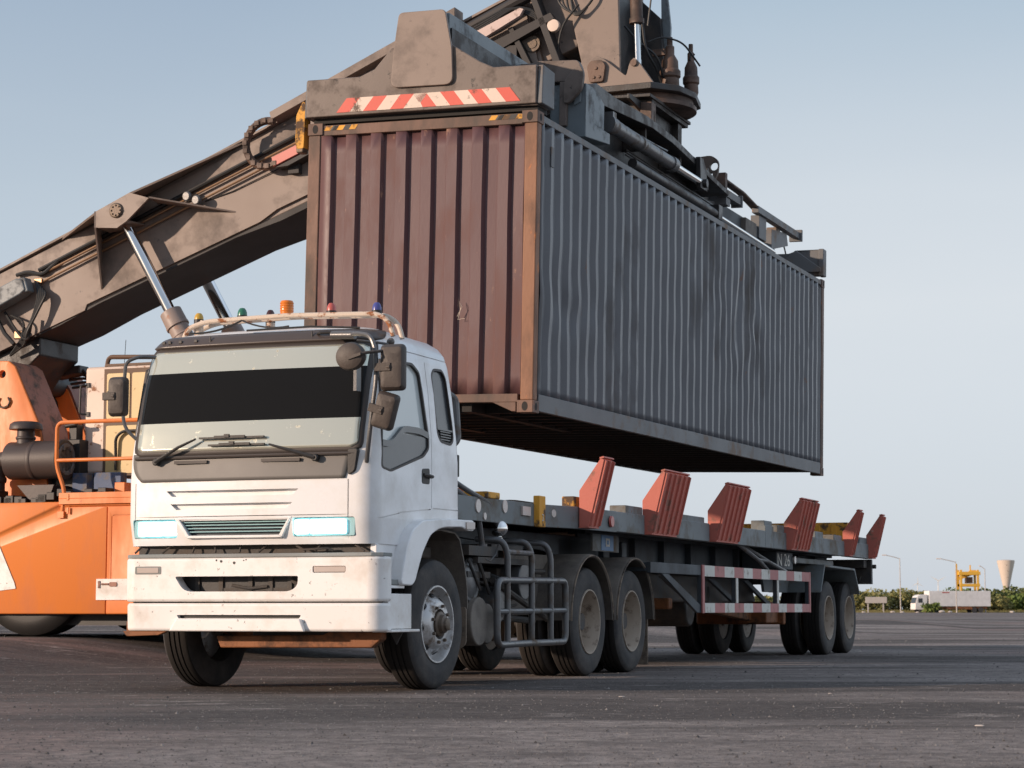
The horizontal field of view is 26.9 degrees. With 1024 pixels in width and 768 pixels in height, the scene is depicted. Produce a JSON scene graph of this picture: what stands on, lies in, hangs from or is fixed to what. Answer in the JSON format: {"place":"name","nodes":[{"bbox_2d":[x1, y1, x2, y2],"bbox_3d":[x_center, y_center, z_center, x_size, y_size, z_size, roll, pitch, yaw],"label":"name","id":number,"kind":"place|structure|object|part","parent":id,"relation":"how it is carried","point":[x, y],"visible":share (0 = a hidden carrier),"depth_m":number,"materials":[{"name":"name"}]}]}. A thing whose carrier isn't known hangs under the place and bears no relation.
{"place":"outdoors","nodes":[
{"label":"outdoors","id":0,"kind":"place"},
{"bbox_2d":[0,613,1023,767],"bbox_3d":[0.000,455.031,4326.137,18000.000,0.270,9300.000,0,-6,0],"label":"asphalt yard","id":1,"kind":"structure","parent":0,"point":[969,630],"depth_m":13.61,"materials":[{"name":"grey asphalt"}]},
{"bbox_2d":[102,300,654,689],"bbox_3d":[-0.769,1.122,19.160,2.601,3.012,7.196,-2,-6,21],"label":"tractor truck","id":2,"kind":"object","parent":1,"relation":"on","point":[295,487],"visible":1,"depth_m":16.27,"materials":[{"name":"white paint"}]},
{"bbox_3d":[-2.744,0.324,17.056,0.066,0.875,0.902,-2,-6,21],"label":"door window","id":3,"kind":"part","parent":2,"relation":"part of","materials":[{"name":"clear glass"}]},
{"bbox_3d":[-0.846,0.247,16.331,0.099,0.876,0.902,-2,-6,21],"label":"door window","id":4,"kind":"part","parent":2,"relation":"part of","materials":[{"name":"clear glass"}]},
{"bbox_3d":[-0.568,0.181,17.071,0.089,0.612,0.345,-2,-6,21],"label":"quarter window","id":5,"kind":"part","parent":2,"relation":"part of","materials":[{"name":"grey glass"}]},
{"bbox_2d":[0,0,825,637],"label":"reach stacker","id":6,"kind":"object","parent":1,"relation":"on","point":[604,74],"visible":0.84,"depth_m":27.16,"materials":[{"name":"brown paint"}]},
{"bbox_2d":[304,109,824,475],"bbox_3d":[1.276,-0.616,26.412,2.448,2.896,12.195,-1,-5,21],"label":"shipping container","id":7,"kind":"object","parent":6,"relation":"hanging from","point":[538,280],"visible":0.94,"depth_m":21.54,"materials":[{"name":"grey metal"}]},
{"bbox_2d":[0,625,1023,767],"bbox_3d":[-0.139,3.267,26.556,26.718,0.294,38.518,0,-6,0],"label":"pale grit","id":8,"kind":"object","parent":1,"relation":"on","point":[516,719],"visible":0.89,"depth_m":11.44,"materials":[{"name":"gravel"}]},
{"bbox_2d":[443,456,885,654],"bbox_3d":[1.518,2.212,24.690,2.645,1.999,15.346,-2,-6,21],"label":"container trailer","id":9,"kind":"object","parent":1,"relation":"on","point":[704,577],"visible":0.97,"depth_m":25.00,"materials":[{"name":"metal"}]},
{"bbox_2d":[754,595,780,603],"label":"bush","id":10,"kind":"object","parent":1,"relation":"on","point":[769,598],"visible":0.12,"depth_m":427.33,"materials":[{"name":"green plant"}]},
{"bbox_2d":[853,591,891,611],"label":"bush","id":11,"kind":"object","parent":1,"relation":"on","point":[860,604],"visible":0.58,"depth_m":422.11,"materials":[{"name":"green plant"}]},
{"bbox_2d":[865,597,886,612],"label":"blank sign board","id":12,"kind":"object","parent":1,"relation":"on","point":[868,600],"visible":1,"depth_m":397.92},
{"bbox_2d":[864,588,911,609],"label":"bush","id":13,"kind":"object","parent":1,"relation":"on","point":[880,591],"visible":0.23,"depth_m":429.13,"materials":[{"name":"green plant"}]},
{"bbox_2d":[882,555,900,612],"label":"street lamp","id":14,"kind":"object","parent":1,"relation":"on","point":[900,579],"visible":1,"depth_m":378.38,"materials":[{"name":"grey metal"}]},
{"bbox_2d":[887,588,923,610],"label":"bush","id":15,"kind":"object","parent":1,"relation":"on","point":[905,601],"visible":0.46,"depth_m":424.63,"materials":[{"name":"green plant"}]},
{"bbox_2d":[920,602,941,612],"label":"bush","id":16,"kind":"object","parent":1,"relation":"on","point":[931,607],"visible":1,"depth_m":388.38,"materials":[{"name":"green plant"}]},
{"bbox_2d":[856,609,1023,612],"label":"grass tufts","id":17,"kind":"object","parent":1,"relation":"on","point":[946,611],"visible":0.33,"depth_m":401.64,"materials":[{"name":"green plant"}]},
{"bbox_2d":[936,558,956,612],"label":"street lamp","id":18,"kind":"object","parent":1,"relation":"on","point":[956,581],"visible":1,"depth_m":388.35,"materials":[{"name":"grey metal"}]},
{"bbox_2d":[910,591,990,612],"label":"box lorry","id":19,"kind":"object","parent":1,"relation":"on","point":[966,598],"visible":0.95,"depth_m":391.15,"materials":[{"name":"paint"}]},
{"bbox_2d":[943,587,974,610],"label":"bush","id":20,"kind":"object","parent":1,"relation":"on","point":[966,589],"visible":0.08,"depth_m":435.26,"materials":[{"name":"green plant"}]},
{"bbox_2d":[955,564,979,609],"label":"gantry crane","id":21,"kind":"object","parent":1,"relation":"on","point":[966,575],"visible":0.66,"depth_m":894.34,"materials":[{"name":"yellow paint"}]},
{"bbox_2d":[972,594,1014,611],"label":"bush","id":22,"kind":"object","parent":1,"relation":"on","point":[999,602],"visible":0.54,"depth_m":408.99,"materials":[{"name":"green plant"}]},
{"bbox_2d":[977,586,1023,596],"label":"bush","id":23,"kind":"object","parent":1,"relation":"on","point":[995,592],"visible":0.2,"depth_m":421.02,"materials":[{"name":"green plant"}]},
{"bbox_2d":[997,560,1014,589],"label":"water tower","id":24,"kind":"structure","parent":1,"relation":"on","point":[1005,567],"depth_m":993.89,"materials":[{"name":"concrete"}]},
{"bbox_2d":[993,584,1023,608],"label":"bush","id":25,"kind":"object","parent":1,"relation":"on","point":[1007,588],"visible":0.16,"depth_m":425.96,"materials":[{"name":"green plant"}]},
{"bbox_2d":[1006,593,1023,610],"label":"bush","id":26,"kind":"object","parent":1,"relation":"on","point":[1016,599],"visible":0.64,"depth_m":416.49,"materials":[{"name":"green plant"}]},
{"bbox_2d":[0,0,1023,608],"label":"sky","id":27,"kind":"structure","parent":0,"point":[888,133],"materials":[{"name":"blue"}]}
]}

